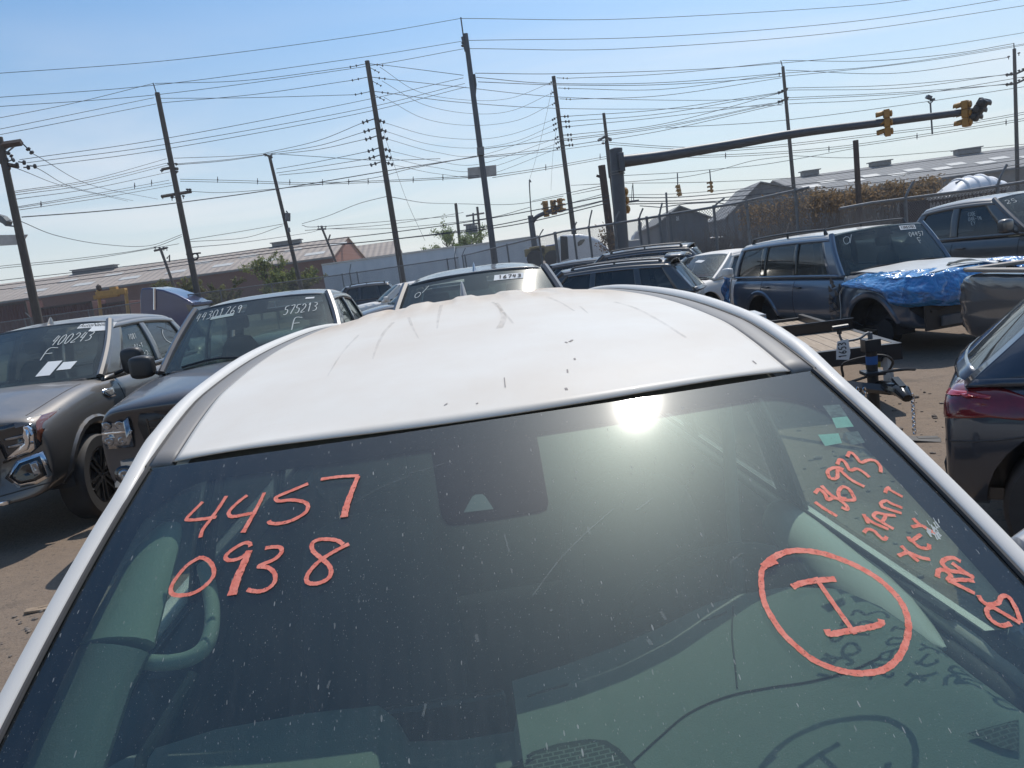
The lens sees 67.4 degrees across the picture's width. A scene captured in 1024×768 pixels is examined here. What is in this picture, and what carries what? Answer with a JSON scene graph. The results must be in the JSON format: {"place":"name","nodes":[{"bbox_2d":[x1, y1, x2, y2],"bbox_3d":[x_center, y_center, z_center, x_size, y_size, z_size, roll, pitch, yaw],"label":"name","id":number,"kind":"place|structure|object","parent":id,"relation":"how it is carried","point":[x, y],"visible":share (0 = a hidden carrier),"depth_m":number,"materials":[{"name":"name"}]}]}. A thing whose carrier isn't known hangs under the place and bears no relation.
{"place":"outdoors","nodes":[
{"label":"outdoors","id":0,"kind":"place"},
{"bbox_2d":[0,237,365,306],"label":"warehouse","id":1,"kind":"structure","parent":0,"point":[217,274],"depth_m":100.54,"materials":[{"name":"metal"}]},
{"bbox_2d":[0,202,608,289],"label":"power line","id":2,"kind":"object","parent":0,"point":[326,246],"visible":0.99,"depth_m":31.75,"materials":[{"name":"black metal"}]},
{"bbox_2d":[357,241,401,257],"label":"warehouse","id":3,"kind":"structure","parent":0,"point":[377,249],"depth_m":128.54,"materials":[{"name":"metal"}]},
{"bbox_2d":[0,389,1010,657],"bbox_3d":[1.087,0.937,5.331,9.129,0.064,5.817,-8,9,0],"label":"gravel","id":4,"kind":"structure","parent":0,"point":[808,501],"depth_m":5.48,"materials":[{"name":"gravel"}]},
{"bbox_2d":[908,436,940,442],"bbox_3d":[3.385,0.453,6.387,0.320,0.020,0.153,2,15,27],"label":"wood scrap","id":5,"kind":"object","parent":4,"relation":"on","point":[927,439],"visible":0.79,"depth_m":6.34,"materials":[{"name":"wood"}]},
{"bbox_2d":[0,261,1013,692],"bbox_3d":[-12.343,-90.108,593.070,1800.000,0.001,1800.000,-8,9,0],"label":"ground","id":6,"kind":"structure","parent":0,"point":[44,537],"depth_m":6.23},
{"bbox_2d":[0,300,43,332],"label":"shipping container","id":7,"kind":"object","parent":6,"relation":"on","point":[13,311],"visible":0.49,"depth_m":65.01,"materials":[{"name":"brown metal"}]},
{"bbox_2d":[0,137,43,324],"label":"utility pole","id":8,"kind":"object","parent":6,"relation":"on","point":[18,238],"visible":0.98,"depth_m":27.06,"materials":[{"name":"brown wood"}]},
{"bbox_2d":[19,78,460,159],"bbox_3d":[-9.851,-10.948,31.250,18.049,2.805,0.620,-13,10,-30],"label":"power line","id":9,"kind":"object","parent":8,"relation":"attached to","point":[229,126],"visible":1,"depth_m":30.59,"materials":[{"name":"black metal"}]},
{"bbox_2d":[27,83,464,162],"bbox_3d":[-9.701,-10.776,31.281,17.888,2.686,0.623,-13,10,-30],"label":"power line","id":10,"kind":"object","parent":8,"relation":"attached to","point":[240,131],"visible":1,"depth_m":30.76,"materials":[{"name":"black metal"}]},
{"bbox_2d":[37,87,464,166],"bbox_3d":[-9.506,-10.639,31.299,17.631,2.690,0.609,-13,10,-30],"label":"power line","id":11,"kind":"object","parent":8,"relation":"attached to","point":[248,134],"visible":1,"depth_m":30.88,"materials":[{"name":"black metal"}]},
{"bbox_2d":[0,195,608,280],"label":"power line","id":12,"kind":"object","parent":8,"relation":"attached to","point":[330,239],"visible":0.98,"depth_m":31.20,"materials":[{"name":"black metal"}]},
{"bbox_2d":[41,300,105,322],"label":"shipping container","id":13,"kind":"object","parent":6,"relation":"on","point":[65,308],"visible":0.32,"depth_m":66.03,"materials":[{"name":"brown metal"}]},
{"bbox_2d":[0,314,179,518],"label":"pickup truck","id":14,"kind":"object","parent":6,"relation":"on","point":[66,386],"visible":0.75,"depth_m":7.54,"materials":[{"name":"grey paint"}]},
{"bbox_2d":[102,300,140,314],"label":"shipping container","id":15,"kind":"object","parent":6,"relation":"on","point":[135,307],"visible":0.13,"depth_m":67.10,"materials":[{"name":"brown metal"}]},
{"bbox_2d":[154,247,175,287],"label":"utility pole","id":16,"kind":"object","parent":6,"relation":"on","point":[160,249],"visible":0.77,"depth_m":73.31,"materials":[{"name":"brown wood"}]},
{"bbox_2d":[140,287,211,326],"bbox_3d":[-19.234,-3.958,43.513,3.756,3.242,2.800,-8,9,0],"label":"car","id":17,"kind":"object","parent":6,"relation":"on","point":[177,305],"visible":0.5,"depth_m":42.27,"materials":[{"name":"blue paint"}]},
{"bbox_2d":[153,83,201,297],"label":"utility pole","id":18,"kind":"object","parent":6,"relation":"on","point":[173,169],"visible":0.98,"depth_m":43.42,"materials":[{"name":"brown wood"}]},
{"bbox_2d":[191,156,474,192],"bbox_3d":[-9.878,-10.781,39.742,18.195,1.330,0.301,-3,10,26],"label":"power line","id":19,"kind":"object","parent":18,"relation":"attached to","point":[318,184],"visible":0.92,"depth_m":39.97,"materials":[{"name":"rubber"}]},
{"bbox_2d":[0,247,459,331],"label":"chain link fence","id":20,"kind":"object","parent":6,"relation":"on","point":[221,298],"visible":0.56,"depth_m":43.40,"materials":[{"name":"metal"}]},
{"bbox_2d":[102,289,363,520],"bbox_3d":[-2.594,-0.103,8.956,2.457,1.926,5.854,-8,9,-3],"label":"pickup truck","id":21,"kind":"object","parent":6,"relation":"on","point":[207,342],"visible":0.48,"depth_m":7.52,"materials":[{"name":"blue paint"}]},
{"bbox_2d":[263,153,302,289],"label":"utility pole","id":22,"kind":"object","parent":6,"relation":"on","point":[286,217],"visible":0.84,"depth_m":53.40,"materials":[{"name":"brown wood"}]},
{"bbox_2d":[269,267,327,289],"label":"leafy shrub","id":23,"kind":"object","parent":6,"relation":"on","point":[305,271],"visible":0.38,"depth_m":61.71,"materials":[{"name":"green plant"}]},
{"bbox_2d":[341,281,392,304],"bbox_3d":[-7.304,-3.704,35.849,4.452,1.917,2.297,-9,9,-6],"label":"parked suv","id":24,"kind":"object","parent":6,"relation":"on","point":[364,293],"visible":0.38,"depth_m":35.14,"materials":[{"name":"black paint"}]},
{"bbox_2d":[350,60,405,282],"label":"utility pole","id":25,"kind":"object","parent":6,"relation":"on","point":[380,138],"visible":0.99,"depth_m":43.30,"materials":[{"name":"brown wood"}]},
{"bbox_2d":[389,93,774,108],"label":"power line","id":26,"kind":"object","parent":25,"relation":"attached to","point":[569,108],"visible":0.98,"depth_m":48.66,"materials":[{"name":"black metal"}]},
{"bbox_2d":[389,79,781,100],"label":"power line","id":27,"kind":"object","parent":25,"relation":"attached to","point":[573,97],"visible":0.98,"depth_m":49.84,"materials":[{"name":"black metal"}]},
{"bbox_2d":[362,295,397,315],"bbox_3d":[-2.744,-2.414,24.582,4.452,1.656,2.297,-11,9,-17],"label":"parked car","id":28,"kind":"object","parent":6,"relation":"on","point":[390,305],"visible":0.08,"depth_m":23.53,"materials":[{"name":"grey paint"}]},
{"bbox_2d":[358,281,414,310],"bbox_3d":[-4.127,-3.154,30.268,4.463,1.716,2.297,-10,9,-11],"label":"parked suv","id":29,"kind":"object","parent":6,"relation":"on","point":[388,295],"visible":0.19,"depth_m":29.36,"materials":[{"name":"white paint"}]},
{"bbox_2d":[321,246,457,291],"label":"privacy fence","id":30,"kind":"object","parent":6,"relation":"on","point":[365,264],"visible":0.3,"depth_m":67.00,"materials":[{"name":"fabric"}]},
{"bbox_2d":[420,214,487,249],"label":"leafy tree","id":31,"kind":"object","parent":6,"relation":"on","point":[448,239],"visible":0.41,"depth_m":75.64,"materials":[{"name":"green plant"}]},
{"bbox_2d":[463,207,483,242],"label":"utility pole","id":32,"kind":"object","parent":6,"relation":"on","point":[471,225],"visible":0.59,"depth_m":87.89,"materials":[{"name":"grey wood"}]},
{"bbox_2d":[393,262,563,309],"bbox_3d":[-0.245,-0.230,7.640,2.417,1.952,4.922,-8,9,-1],"label":"parked suv","id":33,"kind":"object","parent":6,"relation":"on","point":[488,279],"visible":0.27,"depth_m":7.08,"materials":[{"name":"white paint"}]},
{"bbox_2d":[460,17,497,263],"bbox_3d":[-1.424,-10.077,35.928,1.410,13.395,0.740,-8,9,0],"label":"utility pole","id":34,"kind":"object","parent":6,"relation":"on","point":[483,171],"visible":0.94,"depth_m":35.72,"materials":[{"name":"brown wood"}]},
{"bbox_2d":[0,49,460,106],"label":"power line","id":35,"kind":"object","parent":34,"relation":"attached to","point":[225,86],"visible":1,"depth_m":31.80,"materials":[{"name":"black metal"}]},
{"bbox_2d":[0,41,461,97],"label":"power line","id":36,"kind":"object","parent":34,"relation":"attached to","point":[226,76],"visible":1,"depth_m":31.76,"materials":[{"name":"black metal"}]},
{"bbox_2d":[5,18,459,72],"bbox_3d":[-11.194,-13.982,31.692,19.447,1.754,0.426,-11,10,-21],"label":"power line","id":37,"kind":"object","parent":34,"relation":"attached to","point":[223,54],"visible":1,"depth_m":31.61,"materials":[{"name":"black metal"}]},
{"bbox_2d":[22,156,478,217],"bbox_3d":[-9.543,-8.269,31.698,18.625,1.200,0.687,-13,10,-29],"label":"power line","id":38,"kind":"object","parent":34,"relation":"attached to","point":[244,193],"visible":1,"depth_m":31.21,"materials":[{"name":"rubber"}]},
{"bbox_2d":[0,199,608,285],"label":"power line","id":39,"kind":"object","parent":34,"relation":"attached to","point":[329,243],"visible":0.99,"depth_m":31.33,"materials":[{"name":"black metal"}]},
{"bbox_2d":[181,177,477,184],"bbox_3d":[-10.089,-10.590,39.773,18.594,2.916,0.313,-4,10,25],"label":"bundled cable","id":40,"kind":"object","parent":34,"relation":"attached to","point":[335,183],"visible":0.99,"depth_m":39.35,"materials":[{"name":"rubber"}]},
{"bbox_2d":[183,175,478,182],"bbox_3d":[-10.085,-10.680,39.758,18.583,2.957,0.312,-4,10,25],"label":"bundled cable","id":41,"kind":"object","parent":34,"relation":"attached to","point":[328,182],"visible":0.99,"depth_m":39.69,"materials":[{"name":"rubber"}]},
{"bbox_2d":[462,0,906,19],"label":"power line","id":42,"kind":"object","parent":34,"relation":"attached to","point":[667,17],"visible":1,"depth_m":38.23,"materials":[{"name":"black metal"}]},
{"bbox_2d":[469,0,996,40],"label":"power line","id":43,"kind":"object","parent":34,"relation":"attached to","point":[723,32],"visible":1,"depth_m":38.33,"materials":[{"name":"black metal"}]},
{"bbox_2d":[470,5,1023,49],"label":"power line","id":44,"kind":"object","parent":34,"relation":"attached to","point":[743,41],"visible":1,"depth_m":38.89,"materials":[{"name":"black metal"}]},
{"bbox_2d":[476,44,1021,83],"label":"power line","id":45,"kind":"object","parent":34,"relation":"attached to","point":[732,77],"visible":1,"depth_m":45.15,"materials":[{"name":"black metal"}]},
{"bbox_2d":[475,32,1023,73],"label":"power line","id":46,"kind":"object","parent":34,"relation":"attached to","point":[730,67],"visible":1,"depth_m":44.92,"materials":[{"name":"black metal"}]},
{"bbox_2d":[485,45,1022,85],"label":"power line","id":47,"kind":"object","parent":34,"relation":"attached to","point":[733,80],"visible":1,"depth_m":44.66,"materials":[{"name":"black metal"}]},
{"bbox_2d":[455,235,540,268],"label":"privacy fence","id":48,"kind":"object","parent":6,"relation":"on","point":[471,248],"visible":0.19,"depth_m":67.98,"materials":[{"name":"fabric"}]},
{"bbox_2d":[0,281,1023,767],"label":"white car","id":49,"kind":"object","parent":6,"relation":"on","point":[582,529],"visible":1,"depth_m":1.43,"materials":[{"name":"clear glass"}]},
{"bbox_2d":[462,210,615,267],"bbox_3d":[0.175,-4.637,31.415,0.338,3.110,21.135,-10,9,-13],"label":"chain link fence","id":50,"kind":"object","parent":6,"relation":"on","point":[573,231],"visible":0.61,"depth_m":25.52,"materials":[{"name":"metal"}]},
{"bbox_2d":[550,76,576,233],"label":"utility pole","id":51,"kind":"object","parent":6,"relation":"on","point":[565,167],"visible":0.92,"depth_m":53.07,"materials":[{"name":"brown wood"}]},
{"bbox_2d":[549,256,599,274],"bbox_3d":[1.559,-2.474,20.910,4.452,1.756,2.297,-4,10,21],"label":"parked car","id":52,"kind":"object","parent":6,"relation":"on","point":[556,268],"visible":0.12,"depth_m":20.15,"materials":[{"name":"black paint"}]},
{"bbox_2d":[594,165,614,253],"bbox_3d":[3.567,-5.406,28.364,1.139,5.255,0.866,-8,9,0],"label":"steel post","id":53,"kind":"object","parent":6,"relation":"on","point":[602,175],"visible":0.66,"depth_m":28.29,"materials":[{"name":"brown"}]},
{"bbox_2d":[597,113,612,204],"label":"utility pole","id":54,"kind":"object","parent":6,"relation":"on","point":[606,143],"visible":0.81,"depth_m":57.99,"materials":[{"name":"brown wood"}]},
{"bbox_2d":[556,251,706,295],"bbox_3d":[1.450,-1.448,14.689,4.456,1.700,2.296,-4,10,21],"label":"parked suv","id":55,"kind":"object","parent":6,"relation":"on","point":[671,270],"visible":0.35,"depth_m":13.65,"materials":[{"name":"grey paint"}]},
{"bbox_2d":[594,242,716,276],"bbox_3d":[2.779,-2.402,19.004,4.557,1.877,2.297,-4,10,21],"label":"parked suv","id":56,"kind":"object","parent":6,"relation":"on","point":[702,269],"visible":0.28,"depth_m":17.95,"materials":[{"name":"black paint"}]},
{"bbox_2d":[637,205,711,252],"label":"shed","id":57,"kind":"structure","parent":6,"relation":"on","point":[679,208],"depth_m":65.09,"materials":[{"name":"metal"}]},
{"bbox_2d":[664,223,732,252],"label":"dry scrub","id":58,"kind":"object","parent":6,"relation":"on","point":[700,237],"visible":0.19,"depth_m":44.38,"materials":[{"name":"brown"}]},
{"bbox_2d":[613,186,811,252],"bbox_3d":[4.832,-3.249,19.144,0.340,2.942,5.786,-15,11,-39],"label":"chain link fence","id":59,"kind":"object","parent":6,"relation":"on","point":[745,202],"visible":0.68,"depth_m":18.62,"materials":[{"name":"metal"}]},
{"bbox_2d":[681,248,743,304],"bbox_3d":[4.569,-2.215,17.374,4.604,1.536,2.297,-14,11,-36],"label":"damaged sedan","id":60,"kind":"object","parent":6,"relation":"on","point":[726,265],"visible":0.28,"depth_m":16.42,"materials":[{"name":"white paint"}]},
{"bbox_2d":[721,277,731,303],"bbox_3d":[4.004,-1.609,14.204,0.162,0.739,0.320,-10,9,-11],"label":"plastic sheet","id":61,"kind":"object","parent":60,"relation":"hanging from","point":[725,288],"visible":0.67,"depth_m":14.18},
{"bbox_2d":[708,181,840,248],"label":"shed","id":62,"kind":"structure","parent":6,"relation":"on","point":[760,184],"depth_m":76.94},
{"bbox_2d":[727,186,837,248],"bbox_3d":[11.237,-6.328,31.600,5.855,3.291,2.873,-13,10,-29],"label":"ivy hedge","id":63,"kind":"object","parent":6,"relation":"on","point":[811,199],"visible":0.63,"depth_m":31.29,"materials":[{"name":"green"}]},
{"bbox_2d":[777,60,795,230],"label":"utility pole","id":64,"kind":"object","parent":6,"relation":"on","point":[785,100],"visible":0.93,"depth_m":58.01,"materials":[{"name":"brown wood"}]},
{"bbox_2d":[484,101,781,148],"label":"power line","id":65,"kind":"object","parent":64,"relation":"attached to","point":[618,132],"visible":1,"depth_m":45.21,"materials":[{"name":"black metal"}]},
{"bbox_2d":[609,108,972,248],"bbox_3d":[8.334,-5.334,23.031,10.775,4.902,0.590,-7,9,6],"label":"signal mast","id":66,"kind":"object","parent":6,"relation":"on","point":[620,161],"visible":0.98,"depth_m":22.96,"materials":[{"name":"metal"}]},
{"bbox_2d":[875,109,893,136],"bbox_3d":[10.922,-7.640,22.513,0.450,0.752,0.290,-3,10,28],"label":"traffic signal","id":67,"kind":"object","parent":66,"relation":"attached to","point":[887,123],"visible":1,"depth_m":22.39,"materials":[{"name":"yellow"}]},
{"bbox_2d":[953,100,972,126],"bbox_3d":[13.134,-7.849,22.348,0.300,0.733,0.465,-15,12,-39],"label":"traffic signal","id":68,"kind":"object","parent":66,"relation":"attached to","point":[965,106],"visible":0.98,"depth_m":22.21,"materials":[{"name":"yellow"}]},
{"bbox_2d":[969,97,991,121],"bbox_3d":[13.475,-7.910,22.116,0.434,0.626,0.280,-13,48,-28],"label":"traffic signal","id":69,"kind":"object","parent":66,"relation":"attached to","point":[980,107],"visible":1,"depth_m":22.00,"materials":[{"name":"black plastic"}]},
{"bbox_2d":[702,204,884,256],"bbox_3d":[10.397,-4.987,27.708,6.855,2.233,3.145,-8,9,0],"label":"dry scrub","id":70,"kind":"object","parent":6,"relation":"on","point":[789,229],"visible":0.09,"depth_m":27.51,"materials":[{"name":"brown"}]},
{"bbox_2d":[751,310,915,434],"bbox_3d":[2.962,-0.344,8.563,1.942,0.989,5.291,-7,9,7],"label":"flatbed trailer","id":71,"kind":"object","parent":6,"relation":"on","point":[838,342],"visible":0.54,"depth_m":7.33,"materials":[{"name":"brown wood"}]},
{"bbox_2d":[853,140,862,226],"bbox_3d":[13.814,-7.080,30.573,0.261,5.097,0.229,-8,9,0],"label":"steel post","id":72,"kind":"object","parent":6,"relation":"on","point":[857,172],"visible":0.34,"depth_m":30.31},
{"bbox_2d":[733,218,1016,341],"bbox_3d":[5.457,-1.624,12.046,2.035,1.764,4.917,-10,9,-11],"label":"blue suv","id":73,"kind":"object","parent":6,"relation":"on","point":[787,277],"visible":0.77,"depth_m":11.40,"materials":[{"name":"paint"}]},
{"bbox_2d":[841,262,993,307],"bbox_3d":[5.430,-1.302,10.174,1.391,0.474,1.471,-10,9,-11],"label":"plastic sheet","id":74,"kind":"object","parent":73,"relation":"on","point":[909,289],"visible":0.77,"depth_m":9.64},
{"bbox_2d":[858,257,1005,273],"bbox_3d":[5.767,-1.623,10.397,1.550,0.098,1.300,-10,9,-11],"label":"masking paper","id":75,"kind":"object","parent":73,"relation":"on","point":[939,264],"visible":0.83,"depth_m":10.45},
{"bbox_2d":[986,256,1023,266],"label":"plastic sheet","id":76,"kind":"object","parent":73,"relation":"on","point":[1011,258],"visible":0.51,"depth_m":9.90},
{"bbox_2d":[804,173,951,229],"bbox_3d":[16.462,-7.459,34.035,8.668,3.349,3.236,-12,10,-23],"label":"ivy hedge","id":77,"kind":"object","parent":6,"relation":"on","point":[929,185],"visible":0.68,"depth_m":33.47,"materials":[{"name":"brown"}]},
{"bbox_2d":[838,164,1023,228],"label":"chain link fence","id":78,"kind":"object","parent":6,"relation":"on","point":[998,185],"visible":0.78,"depth_m":19.63,"materials":[{"name":"metal"}]},
{"bbox_2d":[900,186,1009,222],"bbox_3d":[18.195,-6.706,31.625,3.232,2.264,2.220,-8,9,0],"label":"market stall","id":79,"kind":"object","parent":6,"relation":"on","point":[954,199],"visible":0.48,"depth_m":30.61,"materials":[{"name":"grey"}]},
{"bbox_2d":[926,174,1008,199],"bbox_3d":[19.660,-8.628,33.494,2.846,0.864,1.899,-8,9,0],"label":"dome shelter","id":80,"kind":"object","parent":6,"relation":"on","point":[974,181],"visible":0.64,"depth_m":32.84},
{"bbox_2d":[917,191,1023,262],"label":"pickup truck","id":81,"kind":"object","parent":6,"relation":"on","point":[989,226],"visible":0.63,"depth_m":12.78,"materials":[{"name":"paint"}]},
{"bbox_2d":[944,299,1023,535],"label":"hatchback","id":82,"kind":"object","parent":6,"relation":"on","point":[984,420],"visible":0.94,"depth_m":3.86,"materials":[{"name":"blue paint"}]},
{"bbox_2d":[959,259,1023,337],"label":"pickup truck","id":83,"kind":"object","parent":6,"relation":"on","point":[991,295],"visible":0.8,"depth_m":7.15,"materials":[{"name":"grey paint"}]},
{"bbox_2d":[1005,44,1023,191],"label":"utility pole","id":84,"kind":"object","parent":6,"relation":"on","point":[1014,73],"visible":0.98,"depth_m":58.20,"materials":[{"name":"brown wood"}]},
{"bbox_2d":[669,87,1020,127],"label":"power line","id":85,"kind":"object","parent":84,"relation":"attached to","point":[841,113],"visible":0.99,"depth_m":50.56,"materials":[{"name":"black metal"}]},
{"bbox_2d":[698,118,1023,155],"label":"bundled cable","id":86,"kind":"object","parent":84,"relation":"attached to","point":[863,143],"visible":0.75,"depth_m":38.95,"materials":[{"name":"black metal"}]},
{"bbox_2d":[720,114,1023,151],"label":"power line","id":87,"kind":"object","parent":84,"relation":"attached to","point":[866,136],"visible":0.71,"depth_m":43.78,"materials":[{"name":"black metal"}]},
{"bbox_2d":[782,43,1013,61],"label":"power line","id":88,"kind":"object","parent":84,"relation":"attached to","point":[895,59],"visible":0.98,"depth_m":57.55,"materials":[{"name":"black metal"}]},
{"bbox_2d":[789,57,1007,73],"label":"power line","id":89,"kind":"object","parent":84,"relation":"attached to","point":[894,73],"visible":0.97,"depth_m":57.70,"materials":[{"name":"black metal"}]},
{"bbox_2d":[0,0,1023,283],"label":"sky","id":90,"kind":"structure","parent":0,"point":[45,35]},
{"bbox_2d":[557,234,608,261],"bbox_3d":[4.002,-6.345,39.578,3.417,2.902,2.420,-8,9,0],"label":"semi truck","id":91,"kind":"object","parent":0,"point":[578,246],"visible":0.19,"depth_m":38.30,"materials":[{"name":"white"}]},
{"bbox_2d":[624,149,1019,183],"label":"power line","id":92,"kind":"object","parent":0,"point":[836,173],"visible":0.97,"depth_m":55.27,"materials":[{"name":"rubber"}]},
{"bbox_2d":[629,159,1020,197],"bbox_3d":[16.986,-9.695,35.411,34.102,0.467,1.513,-14,11,-33],"label":"power line","id":93,"kind":"object","parent":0,"point":[807,183],"visible":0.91,"depth_m":33.13,"materials":[{"name":"rubber"}]},
{"bbox_2d":[628,167,1023,204],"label":"power line","id":94,"kind":"object","parent":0,"point":[791,194],"visible":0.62,"depth_m":30.50,"materials":[{"name":"rubber"}]},
{"bbox_2d":[629,163,1023,201],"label":"power line","id":95,"kind":"object","parent":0,"point":[801,190],"visible":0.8,"depth_m":31.75,"materials":[{"name":"rubber"}]},
{"bbox_2d":[687,120,1023,157],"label":"bundled cable","id":96,"kind":"object","parent":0,"point":[861,145],"visible":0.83,"depth_m":38.97,"materials":[{"name":"rubber"}]},
{"bbox_2d":[770,146,1023,228],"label":"warehouse","id":97,"kind":"structure","parent":0,"point":[974,160],"depth_m":95.58,"materials":[{"name":"metal"}]},
{"label":"road","id":98,"kind":"structure","parent":0,"visible":0},
{"bbox_2d":[93,284,129,315],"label":"gantry loader","id":99,"kind":"object","parent":98,"relation":"on","point":[99,295],"visible":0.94,"depth_m":56.84,"materials":[{"name":"yellow paint"}]},
{"bbox_2d":[161,276,206,293],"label":"leafy shrub","id":100,"kind":"object","parent":98,"relation":"on","point":[189,285],"visible":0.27,"depth_m":59.01,"materials":[{"name":"green plant"}]},
{"bbox_2d":[203,276,246,305],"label":"leafy shrub","id":101,"kind":"object","parent":98,"relation":"on","point":[234,280],"visible":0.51,"depth_m":61.66,"materials":[{"name":"green plant"}]},
{"bbox_2d":[238,250,289,293],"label":"spring tree","id":102,"kind":"object","parent":98,"relation":"on","point":[262,265],"visible":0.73,"depth_m":63.46,"materials":[{"name":"green plant"}]},
{"bbox_2d":[268,269,289,293],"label":"leafy shrub","id":103,"kind":"object","parent":98,"relation":"on","point":[278,278],"visible":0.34,"depth_m":58.69,"materials":[{"name":"green plant"}]},
{"bbox_2d":[276,265,321,290],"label":"leafy shrub","id":104,"kind":"object","parent":98,"relation":"on","point":[291,277],"visible":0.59,"depth_m":60.73,"materials":[{"name":"green plant"}]},
{"bbox_2d":[524,244,556,265],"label":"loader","id":105,"kind":"object","parent":98,"relation":"on","point":[545,257],"visible":0.54,"depth_m":50.52,"materials":[{"name":"metal"}]},
{"bbox_2d":[528,179,560,266],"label":"signal mast","id":106,"kind":"object","parent":98,"relation":"on","point":[532,231],"visible":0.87,"depth_m":60.64,"materials":[{"name":"metal"}]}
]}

